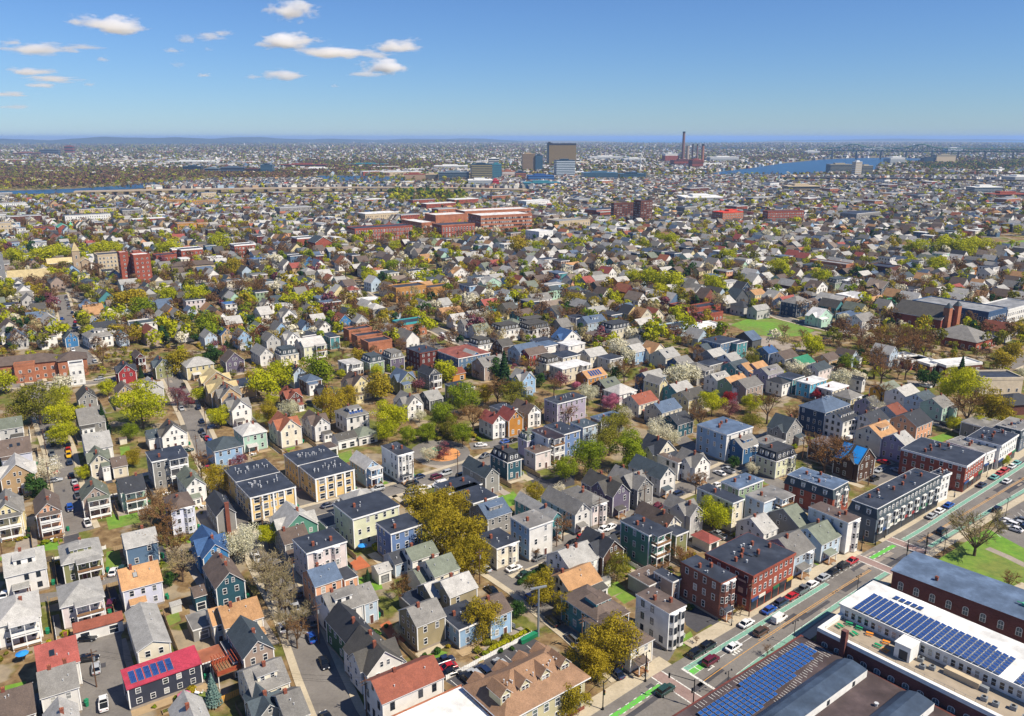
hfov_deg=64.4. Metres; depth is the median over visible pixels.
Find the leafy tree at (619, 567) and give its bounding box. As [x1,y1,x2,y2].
[602,550,632,581]
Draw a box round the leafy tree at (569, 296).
[564,291,585,302]
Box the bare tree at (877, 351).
[860,343,886,378]
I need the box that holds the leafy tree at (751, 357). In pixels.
[744,347,762,362]
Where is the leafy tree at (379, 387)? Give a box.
[365,371,394,399]
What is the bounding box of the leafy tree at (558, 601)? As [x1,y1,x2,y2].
[551,591,570,625]
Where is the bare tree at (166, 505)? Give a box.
[146,494,181,536]
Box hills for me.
[0,137,1023,149]
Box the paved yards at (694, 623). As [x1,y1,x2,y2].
[14,245,1023,686]
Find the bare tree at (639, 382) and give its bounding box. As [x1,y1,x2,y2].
[633,374,643,392]
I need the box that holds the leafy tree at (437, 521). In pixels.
[416,499,462,554]
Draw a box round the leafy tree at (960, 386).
[937,366,991,406]
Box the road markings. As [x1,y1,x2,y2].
[609,463,1023,715]
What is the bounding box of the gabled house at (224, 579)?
[202,551,246,606]
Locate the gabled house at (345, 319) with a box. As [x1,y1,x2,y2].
[330,312,351,332]
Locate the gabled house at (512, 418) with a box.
[497,405,523,437]
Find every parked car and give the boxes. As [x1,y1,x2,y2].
[0,590,7,598]
[47,477,62,482]
[49,449,54,456]
[65,450,71,457]
[66,458,72,464]
[66,502,72,509]
[68,472,74,478]
[71,479,77,485]
[73,484,79,490]
[77,635,97,642]
[79,653,99,663]
[91,661,100,674]
[105,598,116,609]
[108,567,117,576]
[118,564,127,568]
[184,447,193,451]
[207,424,219,428]
[258,521,269,526]
[277,621,285,633]
[292,587,303,597]
[306,631,317,643]
[307,616,316,627]
[318,655,329,669]
[319,710,331,715]
[321,502,332,508]
[370,484,384,491]
[405,480,419,486]
[405,488,417,494]
[413,473,425,479]
[430,473,443,480]
[439,468,452,476]
[440,661,457,670]
[442,667,461,678]
[458,671,471,683]
[466,667,481,673]
[475,442,486,446]
[475,663,491,674]
[479,452,489,458]
[480,564,491,572]
[484,585,498,593]
[492,657,506,663]
[499,438,509,443]
[505,564,522,572]
[508,437,517,442]
[516,570,529,577]
[524,592,537,605]
[531,554,546,561]
[544,615,560,627]
[564,632,579,644]
[566,539,576,544]
[598,524,608,531]
[606,523,616,531]
[608,666,625,679]
[610,530,619,537]
[654,503,663,508]
[655,682,675,697]
[672,490,684,495]
[687,646,704,659]
[699,639,716,652]
[702,654,719,667]
[712,482,720,486]
[713,470,725,475]
[725,641,742,652]
[738,618,754,628]
[752,625,769,637]
[761,605,777,614]
[773,597,788,607]
[784,591,798,600]
[805,580,818,589]
[816,572,830,581]
[826,567,839,576]
[836,560,850,570]
[846,556,858,565]
[868,474,879,481]
[874,466,884,472]
[876,459,890,464]
[890,467,898,471]
[926,512,937,519]
[934,507,945,514]
[935,526,947,534]
[939,420,951,427]
[943,502,953,508]
[976,481,986,487]
[989,474,999,479]
[991,505,1002,512]
[995,470,1004,476]
[999,466,1009,473]
[1002,478,1011,483]
[1002,520,1018,525]
[1007,463,1016,468]
[1007,525,1023,532]
[1012,460,1021,465]
[1012,519,1023,523]
[1014,516,1023,520]
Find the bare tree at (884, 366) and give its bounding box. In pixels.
[865,354,898,383]
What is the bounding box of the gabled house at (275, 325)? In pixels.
[269,320,289,343]
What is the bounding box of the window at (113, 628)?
[108,623,119,633]
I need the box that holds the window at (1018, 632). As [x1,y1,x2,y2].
[1015,627,1022,636]
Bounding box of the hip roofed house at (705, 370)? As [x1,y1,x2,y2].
[683,362,713,385]
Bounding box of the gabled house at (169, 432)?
[156,418,187,447]
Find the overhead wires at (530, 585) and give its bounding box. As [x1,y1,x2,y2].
[462,526,577,617]
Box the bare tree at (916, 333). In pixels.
[901,322,933,352]
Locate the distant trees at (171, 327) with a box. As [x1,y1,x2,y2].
[0,220,1023,373]
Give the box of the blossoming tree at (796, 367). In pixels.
[784,359,804,373]
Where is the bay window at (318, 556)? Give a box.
[313,550,323,567]
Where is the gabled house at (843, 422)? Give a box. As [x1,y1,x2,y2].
[824,407,857,440]
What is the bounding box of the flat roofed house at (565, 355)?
[551,350,580,361]
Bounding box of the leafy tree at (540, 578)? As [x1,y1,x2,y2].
[522,564,557,606]
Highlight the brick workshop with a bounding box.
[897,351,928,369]
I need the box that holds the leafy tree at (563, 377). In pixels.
[551,371,570,388]
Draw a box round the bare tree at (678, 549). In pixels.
[668,543,695,573]
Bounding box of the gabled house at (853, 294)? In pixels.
[847,291,865,298]
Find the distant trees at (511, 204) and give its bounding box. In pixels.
[0,171,1021,224]
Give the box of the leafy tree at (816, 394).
[810,388,823,398]
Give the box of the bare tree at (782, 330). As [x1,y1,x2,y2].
[778,322,791,338]
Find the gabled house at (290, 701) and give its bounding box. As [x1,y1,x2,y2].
[271,686,310,715]
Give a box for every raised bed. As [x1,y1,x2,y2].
[20,650,32,657]
[58,538,63,543]
[161,707,168,714]
[472,655,483,663]
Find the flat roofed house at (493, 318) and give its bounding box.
[485,314,503,324]
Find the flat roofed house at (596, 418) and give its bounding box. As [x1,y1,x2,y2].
[590,411,622,434]
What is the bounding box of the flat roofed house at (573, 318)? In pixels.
[567,314,587,328]
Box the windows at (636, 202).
[611,202,650,219]
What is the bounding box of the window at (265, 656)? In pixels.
[263,653,267,659]
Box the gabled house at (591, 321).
[576,314,606,331]
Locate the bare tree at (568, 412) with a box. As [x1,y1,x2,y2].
[560,403,578,423]
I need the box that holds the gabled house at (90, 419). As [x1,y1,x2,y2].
[75,404,106,436]
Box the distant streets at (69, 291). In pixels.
[4,179,1018,302]
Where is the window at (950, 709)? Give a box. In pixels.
[947,706,954,714]
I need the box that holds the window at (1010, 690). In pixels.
[1007,685,1013,694]
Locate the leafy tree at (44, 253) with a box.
[25,245,58,262]
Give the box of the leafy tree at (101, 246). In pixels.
[90,240,112,253]
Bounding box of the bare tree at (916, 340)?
[898,333,927,352]
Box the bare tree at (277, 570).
[248,556,294,597]
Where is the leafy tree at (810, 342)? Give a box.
[798,332,824,357]
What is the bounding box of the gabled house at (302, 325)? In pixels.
[296,319,313,330]
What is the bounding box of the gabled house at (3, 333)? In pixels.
[0,326,8,345]
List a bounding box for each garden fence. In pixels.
[0,556,54,572]
[50,584,107,602]
[52,545,105,560]
[108,569,162,588]
[113,545,122,550]
[163,611,178,649]
[218,689,238,703]
[245,583,252,596]
[270,442,282,454]
[303,434,316,445]
[347,548,356,559]
[378,606,383,616]
[398,638,417,658]
[446,631,531,679]
[499,477,511,487]
[524,466,539,476]
[627,414,644,422]
[627,559,640,568]
[665,555,679,564]
[797,395,812,400]
[804,430,821,436]
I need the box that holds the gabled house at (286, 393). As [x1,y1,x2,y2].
[278,386,304,411]
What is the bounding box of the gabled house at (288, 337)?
[280,330,299,346]
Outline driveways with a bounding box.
[26,358,892,715]
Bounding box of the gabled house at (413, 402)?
[393,390,423,420]
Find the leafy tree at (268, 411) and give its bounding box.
[254,399,277,425]
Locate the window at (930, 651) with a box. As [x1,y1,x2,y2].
[927,648,932,656]
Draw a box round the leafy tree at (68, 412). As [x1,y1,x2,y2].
[40,398,85,425]
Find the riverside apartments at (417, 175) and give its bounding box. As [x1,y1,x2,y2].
[404,172,424,180]
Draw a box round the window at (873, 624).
[870,621,875,629]
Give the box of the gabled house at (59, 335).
[47,321,61,338]
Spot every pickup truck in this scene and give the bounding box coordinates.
[74,491,79,499]
[83,517,91,527]
[98,693,108,712]
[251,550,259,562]
[290,599,299,609]
[436,654,455,665]
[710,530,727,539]
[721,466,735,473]
[794,583,809,595]
[919,383,932,387]
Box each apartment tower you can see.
[117,250,151,283]
[521,153,534,169]
[535,154,542,169]
[611,199,652,220]
[762,210,803,221]
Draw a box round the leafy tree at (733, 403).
[720,399,742,417]
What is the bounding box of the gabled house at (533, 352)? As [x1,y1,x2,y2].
[522,345,547,366]
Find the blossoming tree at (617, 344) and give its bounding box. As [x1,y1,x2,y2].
[606,337,628,353]
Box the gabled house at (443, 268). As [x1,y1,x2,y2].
[436,260,454,272]
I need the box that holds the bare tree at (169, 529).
[151,514,180,546]
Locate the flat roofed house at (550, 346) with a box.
[535,340,558,352]
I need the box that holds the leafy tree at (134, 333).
[126,323,142,342]
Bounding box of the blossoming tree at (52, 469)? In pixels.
[35,455,62,480]
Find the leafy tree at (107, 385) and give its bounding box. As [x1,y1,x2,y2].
[96,378,116,396]
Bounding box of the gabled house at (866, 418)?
[855,408,890,428]
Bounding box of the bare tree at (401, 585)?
[386,572,411,597]
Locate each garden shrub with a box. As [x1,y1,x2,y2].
[40,539,49,544]
[61,629,70,636]
[186,685,196,693]
[433,646,440,653]
[473,645,481,653]
[481,638,491,645]
[481,650,488,655]
[502,632,512,640]
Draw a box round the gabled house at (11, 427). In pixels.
[0,415,23,439]
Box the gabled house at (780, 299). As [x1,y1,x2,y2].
[773,294,793,309]
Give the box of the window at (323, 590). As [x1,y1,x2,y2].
[321,586,325,593]
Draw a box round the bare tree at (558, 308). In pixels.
[557,307,571,313]
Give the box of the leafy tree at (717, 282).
[704,273,728,290]
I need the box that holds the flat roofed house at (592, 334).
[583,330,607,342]
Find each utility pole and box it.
[42,428,46,454]
[43,462,50,489]
[85,649,96,686]
[256,498,263,524]
[288,557,295,587]
[312,602,320,643]
[360,677,369,715]
[455,451,459,476]
[476,549,482,584]
[578,615,585,637]
[596,497,601,527]
[748,581,754,616]
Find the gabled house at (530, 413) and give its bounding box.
[511,398,541,427]
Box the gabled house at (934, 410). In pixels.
[919,393,956,421]
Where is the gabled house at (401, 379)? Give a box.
[388,367,416,393]
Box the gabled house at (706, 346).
[693,343,713,360]
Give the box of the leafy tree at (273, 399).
[264,394,279,405]
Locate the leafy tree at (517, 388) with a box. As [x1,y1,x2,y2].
[498,377,526,403]
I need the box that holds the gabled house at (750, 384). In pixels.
[731,374,762,404]
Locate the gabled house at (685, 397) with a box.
[671,386,706,414]
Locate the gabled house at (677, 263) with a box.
[674,261,688,274]
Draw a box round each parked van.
[432,478,446,486]
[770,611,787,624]
[846,434,853,439]
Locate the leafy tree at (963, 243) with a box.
[952,238,978,254]
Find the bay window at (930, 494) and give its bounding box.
[927,490,933,504]
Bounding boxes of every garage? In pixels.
[72,610,123,637]
[185,609,210,641]
[189,584,206,611]
[197,643,226,674]
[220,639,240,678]
[316,441,337,453]
[317,512,335,530]
[330,430,357,449]
[353,426,377,445]
[370,561,392,584]
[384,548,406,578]
[399,588,424,607]
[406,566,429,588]
[447,366,465,381]
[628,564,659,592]
[691,530,721,551]
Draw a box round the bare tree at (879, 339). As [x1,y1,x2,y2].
[869,333,890,344]
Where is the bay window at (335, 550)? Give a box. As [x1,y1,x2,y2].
[331,545,340,567]
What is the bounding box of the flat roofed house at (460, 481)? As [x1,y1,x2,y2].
[434,475,482,495]
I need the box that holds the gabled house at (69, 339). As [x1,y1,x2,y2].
[61,330,78,347]
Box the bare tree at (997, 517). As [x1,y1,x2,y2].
[945,507,1010,555]
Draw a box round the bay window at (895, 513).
[892,509,898,524]
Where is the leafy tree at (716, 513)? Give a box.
[697,494,734,529]
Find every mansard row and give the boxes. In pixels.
[783,467,849,509]
[847,468,940,543]
[995,417,1023,451]
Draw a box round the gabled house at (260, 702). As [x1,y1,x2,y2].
[242,682,279,715]
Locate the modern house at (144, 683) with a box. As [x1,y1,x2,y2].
[120,645,202,710]
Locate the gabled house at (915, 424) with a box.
[890,408,932,439]
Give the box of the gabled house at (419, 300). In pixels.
[410,298,429,316]
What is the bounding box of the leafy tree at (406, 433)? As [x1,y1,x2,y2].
[399,425,415,444]
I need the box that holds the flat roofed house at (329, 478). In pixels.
[299,456,355,501]
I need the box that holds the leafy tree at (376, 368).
[369,363,384,375]
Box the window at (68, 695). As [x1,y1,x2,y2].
[65,691,71,698]
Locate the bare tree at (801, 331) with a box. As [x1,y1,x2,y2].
[798,329,807,341]
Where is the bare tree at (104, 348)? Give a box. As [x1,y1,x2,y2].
[88,341,110,369]
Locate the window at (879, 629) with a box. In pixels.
[877,625,882,632]
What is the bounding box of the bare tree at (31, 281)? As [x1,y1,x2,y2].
[22,276,38,287]
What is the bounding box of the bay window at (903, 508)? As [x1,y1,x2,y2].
[899,505,905,520]
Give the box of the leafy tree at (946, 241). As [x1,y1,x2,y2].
[933,235,962,249]
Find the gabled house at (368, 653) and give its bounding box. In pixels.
[342,624,404,694]
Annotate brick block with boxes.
[983,191,1023,196]
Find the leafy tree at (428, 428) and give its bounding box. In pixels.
[416,422,436,442]
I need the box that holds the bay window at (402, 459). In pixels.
[399,454,406,481]
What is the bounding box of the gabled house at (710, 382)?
[703,370,729,392]
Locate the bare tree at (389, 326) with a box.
[376,317,403,337]
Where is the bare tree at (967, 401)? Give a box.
[946,387,988,418]
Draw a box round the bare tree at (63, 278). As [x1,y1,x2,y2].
[44,266,68,280]
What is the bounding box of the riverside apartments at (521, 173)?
[515,170,525,178]
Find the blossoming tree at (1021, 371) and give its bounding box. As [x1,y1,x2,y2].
[1016,368,1023,375]
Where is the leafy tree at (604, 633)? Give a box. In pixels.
[585,609,643,666]
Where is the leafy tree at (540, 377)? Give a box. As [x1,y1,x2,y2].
[535,373,545,386]
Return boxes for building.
[0,221,11,232]
[12,152,40,155]
[31,226,54,235]
[39,149,60,154]
[64,145,74,152]
[68,359,85,385]
[93,251,118,275]
[152,252,176,260]
[170,246,202,260]
[175,222,208,230]
[182,165,203,169]
[204,167,220,171]
[220,166,245,171]
[229,242,254,257]
[244,167,260,171]
[279,163,326,166]
[347,223,412,241]
[348,163,386,164]
[388,282,449,302]
[392,317,426,334]
[401,218,434,233]
[425,212,466,222]
[432,221,474,237]
[455,207,530,221]
[462,641,590,715]
[468,178,492,183]
[468,211,531,233]
[522,180,559,187]
[525,229,552,239]
[527,174,553,179]
[547,217,589,229]
[581,171,617,177]
[618,172,645,177]
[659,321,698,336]
[669,302,722,320]
[672,635,954,715]
[686,320,725,334]
[712,209,743,220]
[810,258,853,268]
[816,580,1023,715]
[866,263,900,272]
[890,551,1023,643]
[904,355,982,375]
[912,296,1007,329]
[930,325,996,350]
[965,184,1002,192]
[966,370,1023,393]
[983,298,1023,321]
[993,393,1023,415]
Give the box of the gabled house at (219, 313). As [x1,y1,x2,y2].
[215,310,225,324]
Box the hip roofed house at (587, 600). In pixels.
[559,584,629,634]
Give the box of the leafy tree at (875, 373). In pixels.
[869,367,883,375]
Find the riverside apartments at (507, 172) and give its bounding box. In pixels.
[501,170,514,175]
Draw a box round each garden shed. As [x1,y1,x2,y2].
[118,437,126,444]
[169,599,181,613]
[601,575,611,586]
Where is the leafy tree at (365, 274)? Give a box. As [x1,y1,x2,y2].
[362,270,377,281]
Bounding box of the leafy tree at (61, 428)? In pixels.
[46,420,78,447]
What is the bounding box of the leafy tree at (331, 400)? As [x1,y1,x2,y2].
[311,387,347,421]
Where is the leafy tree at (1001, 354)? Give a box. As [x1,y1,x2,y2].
[990,349,1016,369]
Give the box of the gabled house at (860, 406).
[853,394,882,414]
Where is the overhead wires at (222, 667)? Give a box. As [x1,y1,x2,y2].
[87,650,364,683]
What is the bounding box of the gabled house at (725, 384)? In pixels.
[717,372,745,400]
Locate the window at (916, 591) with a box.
[913,588,918,596]
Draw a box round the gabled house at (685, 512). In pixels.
[663,493,702,539]
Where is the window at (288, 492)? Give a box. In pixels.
[286,489,292,494]
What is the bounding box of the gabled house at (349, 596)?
[315,584,363,631]
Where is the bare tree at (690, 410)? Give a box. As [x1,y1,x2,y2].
[685,400,713,422]
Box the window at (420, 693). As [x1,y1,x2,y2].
[418,689,422,697]
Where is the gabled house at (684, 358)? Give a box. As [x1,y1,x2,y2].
[667,355,693,370]
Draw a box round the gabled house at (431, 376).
[417,364,441,389]
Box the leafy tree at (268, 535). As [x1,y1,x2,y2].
[256,523,275,547]
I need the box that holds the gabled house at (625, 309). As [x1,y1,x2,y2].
[617,303,634,323]
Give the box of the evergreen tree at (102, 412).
[99,404,112,430]
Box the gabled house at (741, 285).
[732,280,750,291]
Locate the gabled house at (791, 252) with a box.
[784,249,799,256]
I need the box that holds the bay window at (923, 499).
[920,493,926,508]
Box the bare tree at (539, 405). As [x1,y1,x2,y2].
[534,398,543,415]
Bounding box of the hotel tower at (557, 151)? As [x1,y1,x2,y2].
[549,143,575,164]
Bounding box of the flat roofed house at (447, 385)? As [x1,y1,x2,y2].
[444,380,474,403]
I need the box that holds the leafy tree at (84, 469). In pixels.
[74,464,91,479]
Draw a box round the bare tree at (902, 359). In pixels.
[899,354,917,379]
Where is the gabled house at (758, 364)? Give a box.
[750,360,767,369]
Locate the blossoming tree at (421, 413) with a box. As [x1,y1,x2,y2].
[412,409,426,422]
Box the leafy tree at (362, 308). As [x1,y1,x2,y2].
[358,306,369,314]
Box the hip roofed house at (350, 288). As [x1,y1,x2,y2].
[347,286,360,293]
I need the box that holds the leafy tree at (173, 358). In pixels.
[162,349,190,375]
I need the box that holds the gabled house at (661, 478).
[628,453,675,499]
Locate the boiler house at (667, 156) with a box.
[662,152,678,160]
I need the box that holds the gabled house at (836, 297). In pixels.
[829,294,846,300]
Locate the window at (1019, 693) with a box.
[1016,689,1022,698]
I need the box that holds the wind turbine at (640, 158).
[639,144,646,169]
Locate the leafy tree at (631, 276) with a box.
[624,269,638,281]
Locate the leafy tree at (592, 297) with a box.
[587,296,600,304]
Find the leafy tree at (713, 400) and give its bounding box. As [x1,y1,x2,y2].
[697,389,727,416]
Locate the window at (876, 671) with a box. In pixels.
[873,668,879,675]
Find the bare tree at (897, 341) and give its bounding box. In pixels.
[882,333,908,349]
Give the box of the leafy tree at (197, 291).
[180,284,210,298]
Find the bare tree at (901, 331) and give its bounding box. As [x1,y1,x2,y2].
[890,325,913,349]
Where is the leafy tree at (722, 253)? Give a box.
[719,248,736,258]
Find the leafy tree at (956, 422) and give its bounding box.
[945,416,962,431]
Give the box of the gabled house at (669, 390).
[662,380,692,400]
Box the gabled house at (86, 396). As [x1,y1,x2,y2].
[75,384,97,407]
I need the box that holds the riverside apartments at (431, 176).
[426,172,437,179]
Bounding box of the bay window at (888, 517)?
[884,513,890,528]
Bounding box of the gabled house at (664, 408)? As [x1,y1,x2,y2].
[644,397,682,424]
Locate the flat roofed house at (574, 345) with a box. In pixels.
[557,339,585,352]
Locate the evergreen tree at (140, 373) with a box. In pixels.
[137,366,143,377]
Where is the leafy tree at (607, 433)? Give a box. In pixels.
[588,414,626,455]
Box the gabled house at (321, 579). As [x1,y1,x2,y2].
[301,561,342,608]
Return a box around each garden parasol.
[15,650,28,656]
[358,543,366,547]
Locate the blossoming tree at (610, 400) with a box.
[602,392,621,410]
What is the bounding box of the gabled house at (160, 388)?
[138,376,164,398]
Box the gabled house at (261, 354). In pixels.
[250,343,273,366]
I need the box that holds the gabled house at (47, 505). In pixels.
[33,488,64,539]
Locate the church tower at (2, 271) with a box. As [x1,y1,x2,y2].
[0,253,5,281]
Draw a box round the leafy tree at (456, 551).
[444,543,475,573]
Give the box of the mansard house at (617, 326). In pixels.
[599,319,630,341]
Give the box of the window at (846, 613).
[844,609,848,617]
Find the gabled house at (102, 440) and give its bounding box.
[81,430,113,461]
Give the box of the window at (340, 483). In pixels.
[337,481,342,486]
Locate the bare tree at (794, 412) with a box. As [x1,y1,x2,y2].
[785,404,799,417]
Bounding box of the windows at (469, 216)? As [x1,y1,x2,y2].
[469,216,531,233]
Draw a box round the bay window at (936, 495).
[934,486,939,500]
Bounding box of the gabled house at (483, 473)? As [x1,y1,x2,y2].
[462,455,498,493]
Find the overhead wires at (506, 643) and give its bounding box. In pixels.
[369,616,584,679]
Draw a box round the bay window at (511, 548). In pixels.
[508,543,516,564]
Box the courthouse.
[291,235,331,247]
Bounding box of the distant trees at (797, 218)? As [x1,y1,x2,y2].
[0,171,1018,224]
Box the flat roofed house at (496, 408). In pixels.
[489,402,517,413]
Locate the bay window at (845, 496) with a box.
[842,488,848,502]
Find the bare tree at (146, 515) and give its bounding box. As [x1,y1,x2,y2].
[138,501,157,526]
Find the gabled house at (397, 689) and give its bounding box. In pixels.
[363,655,444,715]
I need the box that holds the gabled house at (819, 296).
[815,292,833,300]
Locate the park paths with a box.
[986,547,1023,588]
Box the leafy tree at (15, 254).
[2,245,28,265]
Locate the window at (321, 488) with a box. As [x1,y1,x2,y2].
[319,485,324,491]
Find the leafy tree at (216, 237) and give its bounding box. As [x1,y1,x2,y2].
[207,232,232,247]
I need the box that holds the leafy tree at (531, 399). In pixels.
[522,394,534,403]
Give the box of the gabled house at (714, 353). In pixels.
[700,347,726,360]
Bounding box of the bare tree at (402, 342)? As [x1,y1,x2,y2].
[393,336,406,349]
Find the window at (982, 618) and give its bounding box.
[979,613,985,622]
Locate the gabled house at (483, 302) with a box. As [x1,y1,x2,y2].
[477,298,497,311]
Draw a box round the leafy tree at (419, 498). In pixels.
[400,483,445,529]
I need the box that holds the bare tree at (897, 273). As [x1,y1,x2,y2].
[891,271,909,280]
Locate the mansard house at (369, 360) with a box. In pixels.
[360,352,384,376]
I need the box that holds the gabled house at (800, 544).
[766,529,815,579]
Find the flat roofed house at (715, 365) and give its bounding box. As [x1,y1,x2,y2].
[697,359,722,373]
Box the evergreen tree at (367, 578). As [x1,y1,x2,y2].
[364,568,370,581]
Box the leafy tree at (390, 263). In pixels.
[383,259,398,269]
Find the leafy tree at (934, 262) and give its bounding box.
[926,255,949,268]
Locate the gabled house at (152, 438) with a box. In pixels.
[144,428,160,450]
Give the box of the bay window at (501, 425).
[499,422,504,437]
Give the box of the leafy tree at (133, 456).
[123,447,140,467]
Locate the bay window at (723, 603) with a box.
[718,581,729,617]
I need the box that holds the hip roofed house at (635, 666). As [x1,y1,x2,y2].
[583,612,654,677]
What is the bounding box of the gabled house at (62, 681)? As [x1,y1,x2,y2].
[36,658,81,712]
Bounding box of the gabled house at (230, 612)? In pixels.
[217,596,266,639]
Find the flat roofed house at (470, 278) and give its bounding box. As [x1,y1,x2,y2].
[467,275,484,284]
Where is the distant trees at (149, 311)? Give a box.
[0,219,1021,373]
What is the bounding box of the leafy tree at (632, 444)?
[608,427,646,468]
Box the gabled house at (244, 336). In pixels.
[232,328,251,350]
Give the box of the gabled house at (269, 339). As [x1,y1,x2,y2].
[260,331,279,351]
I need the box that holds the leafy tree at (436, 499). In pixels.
[419,488,447,517]
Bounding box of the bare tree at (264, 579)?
[253,561,293,607]
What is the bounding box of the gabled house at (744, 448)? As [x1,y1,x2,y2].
[729,433,759,465]
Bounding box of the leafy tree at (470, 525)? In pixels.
[436,514,487,560]
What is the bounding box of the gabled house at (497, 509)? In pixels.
[470,496,511,532]
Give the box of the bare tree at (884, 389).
[872,381,894,401]
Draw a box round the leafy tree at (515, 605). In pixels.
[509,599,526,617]
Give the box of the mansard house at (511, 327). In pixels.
[490,320,520,340]
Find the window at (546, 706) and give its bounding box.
[544,702,548,712]
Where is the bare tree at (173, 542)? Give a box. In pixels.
[154,527,192,561]
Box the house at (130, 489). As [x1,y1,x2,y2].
[115,472,147,513]
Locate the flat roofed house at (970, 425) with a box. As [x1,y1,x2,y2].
[959,415,1000,436]
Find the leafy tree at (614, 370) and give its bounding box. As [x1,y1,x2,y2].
[609,365,622,378]
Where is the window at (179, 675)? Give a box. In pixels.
[176,673,181,678]
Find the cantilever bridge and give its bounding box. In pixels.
[820,144,1023,159]
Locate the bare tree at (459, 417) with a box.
[444,412,463,425]
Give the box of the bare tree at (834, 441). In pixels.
[825,434,855,453]
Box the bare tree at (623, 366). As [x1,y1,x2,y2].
[614,359,635,382]
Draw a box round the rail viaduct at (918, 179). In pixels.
[780,177,1020,181]
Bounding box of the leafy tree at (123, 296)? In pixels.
[107,288,147,313]
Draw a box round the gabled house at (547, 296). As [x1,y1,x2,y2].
[527,292,551,300]
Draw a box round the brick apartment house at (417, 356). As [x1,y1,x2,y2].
[405,344,437,369]
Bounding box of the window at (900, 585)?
[897,582,902,590]
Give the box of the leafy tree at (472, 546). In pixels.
[455,533,492,575]
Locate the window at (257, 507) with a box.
[254,504,260,510]
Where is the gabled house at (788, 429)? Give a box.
[767,413,805,445]
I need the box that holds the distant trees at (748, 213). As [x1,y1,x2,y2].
[14,172,1023,224]
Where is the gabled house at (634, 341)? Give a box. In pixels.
[617,338,641,355]
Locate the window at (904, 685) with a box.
[902,683,908,689]
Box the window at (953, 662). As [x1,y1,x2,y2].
[950,658,955,667]
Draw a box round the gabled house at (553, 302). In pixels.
[540,299,564,312]
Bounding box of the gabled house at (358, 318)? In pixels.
[350,313,368,325]
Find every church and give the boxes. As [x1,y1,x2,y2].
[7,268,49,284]
[46,243,89,271]
[56,222,72,233]
[892,299,961,330]
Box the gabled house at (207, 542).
[189,524,229,575]
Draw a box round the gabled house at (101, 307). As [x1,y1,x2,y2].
[81,303,103,311]
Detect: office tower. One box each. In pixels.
[260,163,274,171]
[470,162,491,177]
[492,162,501,177]
[554,159,574,175]
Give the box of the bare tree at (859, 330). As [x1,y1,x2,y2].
[847,322,866,338]
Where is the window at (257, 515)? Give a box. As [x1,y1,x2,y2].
[255,512,260,518]
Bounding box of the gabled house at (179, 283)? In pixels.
[172,281,184,290]
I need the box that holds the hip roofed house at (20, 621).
[0,589,43,651]
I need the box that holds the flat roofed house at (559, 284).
[541,282,563,294]
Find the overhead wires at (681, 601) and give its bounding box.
[585,583,748,620]
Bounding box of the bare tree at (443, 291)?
[436,287,452,297]
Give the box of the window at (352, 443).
[349,441,354,446]
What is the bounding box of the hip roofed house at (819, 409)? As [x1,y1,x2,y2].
[798,391,850,434]
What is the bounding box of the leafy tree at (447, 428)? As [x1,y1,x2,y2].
[437,416,457,439]
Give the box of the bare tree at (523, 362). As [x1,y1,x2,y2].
[518,354,541,371]
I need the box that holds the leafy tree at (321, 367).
[300,352,335,384]
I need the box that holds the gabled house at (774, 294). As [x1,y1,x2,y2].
[761,289,785,307]
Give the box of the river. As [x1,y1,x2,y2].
[0,145,1020,193]
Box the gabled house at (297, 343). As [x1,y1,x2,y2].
[294,335,321,357]
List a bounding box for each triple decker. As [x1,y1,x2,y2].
[0,301,19,308]
[145,445,188,489]
[249,257,265,263]
[292,527,347,578]
[332,490,399,549]
[375,513,422,557]
[381,441,413,484]
[437,344,490,374]
[510,509,553,561]
[530,426,565,464]
[537,257,556,265]
[544,391,586,423]
[544,421,580,456]
[570,418,596,448]
[620,514,672,568]
[635,586,686,650]
[696,416,753,461]
[696,483,744,532]
[701,335,738,352]
[721,472,763,515]
[731,337,747,357]
[744,485,794,517]
[808,501,860,554]
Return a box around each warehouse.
[164,160,219,164]
[434,164,467,168]
[588,155,622,159]
[622,157,645,161]
[676,193,722,199]
[706,156,738,160]
[802,150,819,153]
[883,156,905,164]
[943,147,962,152]
[1001,175,1023,179]
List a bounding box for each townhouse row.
[169,260,214,274]
[343,324,391,353]
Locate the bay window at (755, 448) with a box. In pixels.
[751,445,758,461]
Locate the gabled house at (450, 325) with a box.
[446,313,467,330]
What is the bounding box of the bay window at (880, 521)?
[878,517,883,533]
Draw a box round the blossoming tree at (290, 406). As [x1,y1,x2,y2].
[277,399,298,416]
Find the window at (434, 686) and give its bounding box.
[432,683,436,691]
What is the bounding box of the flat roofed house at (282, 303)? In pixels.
[275,302,292,311]
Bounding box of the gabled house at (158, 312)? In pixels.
[154,309,167,326]
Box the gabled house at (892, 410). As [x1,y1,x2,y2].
[878,402,907,417]
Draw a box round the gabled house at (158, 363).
[150,355,172,379]
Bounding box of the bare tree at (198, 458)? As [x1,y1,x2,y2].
[189,448,212,477]
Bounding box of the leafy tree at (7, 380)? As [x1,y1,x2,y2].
[0,368,18,393]
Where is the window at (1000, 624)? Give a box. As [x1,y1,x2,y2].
[997,620,1003,629]
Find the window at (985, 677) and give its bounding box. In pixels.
[982,673,988,682]
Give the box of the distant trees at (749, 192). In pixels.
[38,171,1007,221]
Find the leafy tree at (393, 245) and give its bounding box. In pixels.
[388,239,401,250]

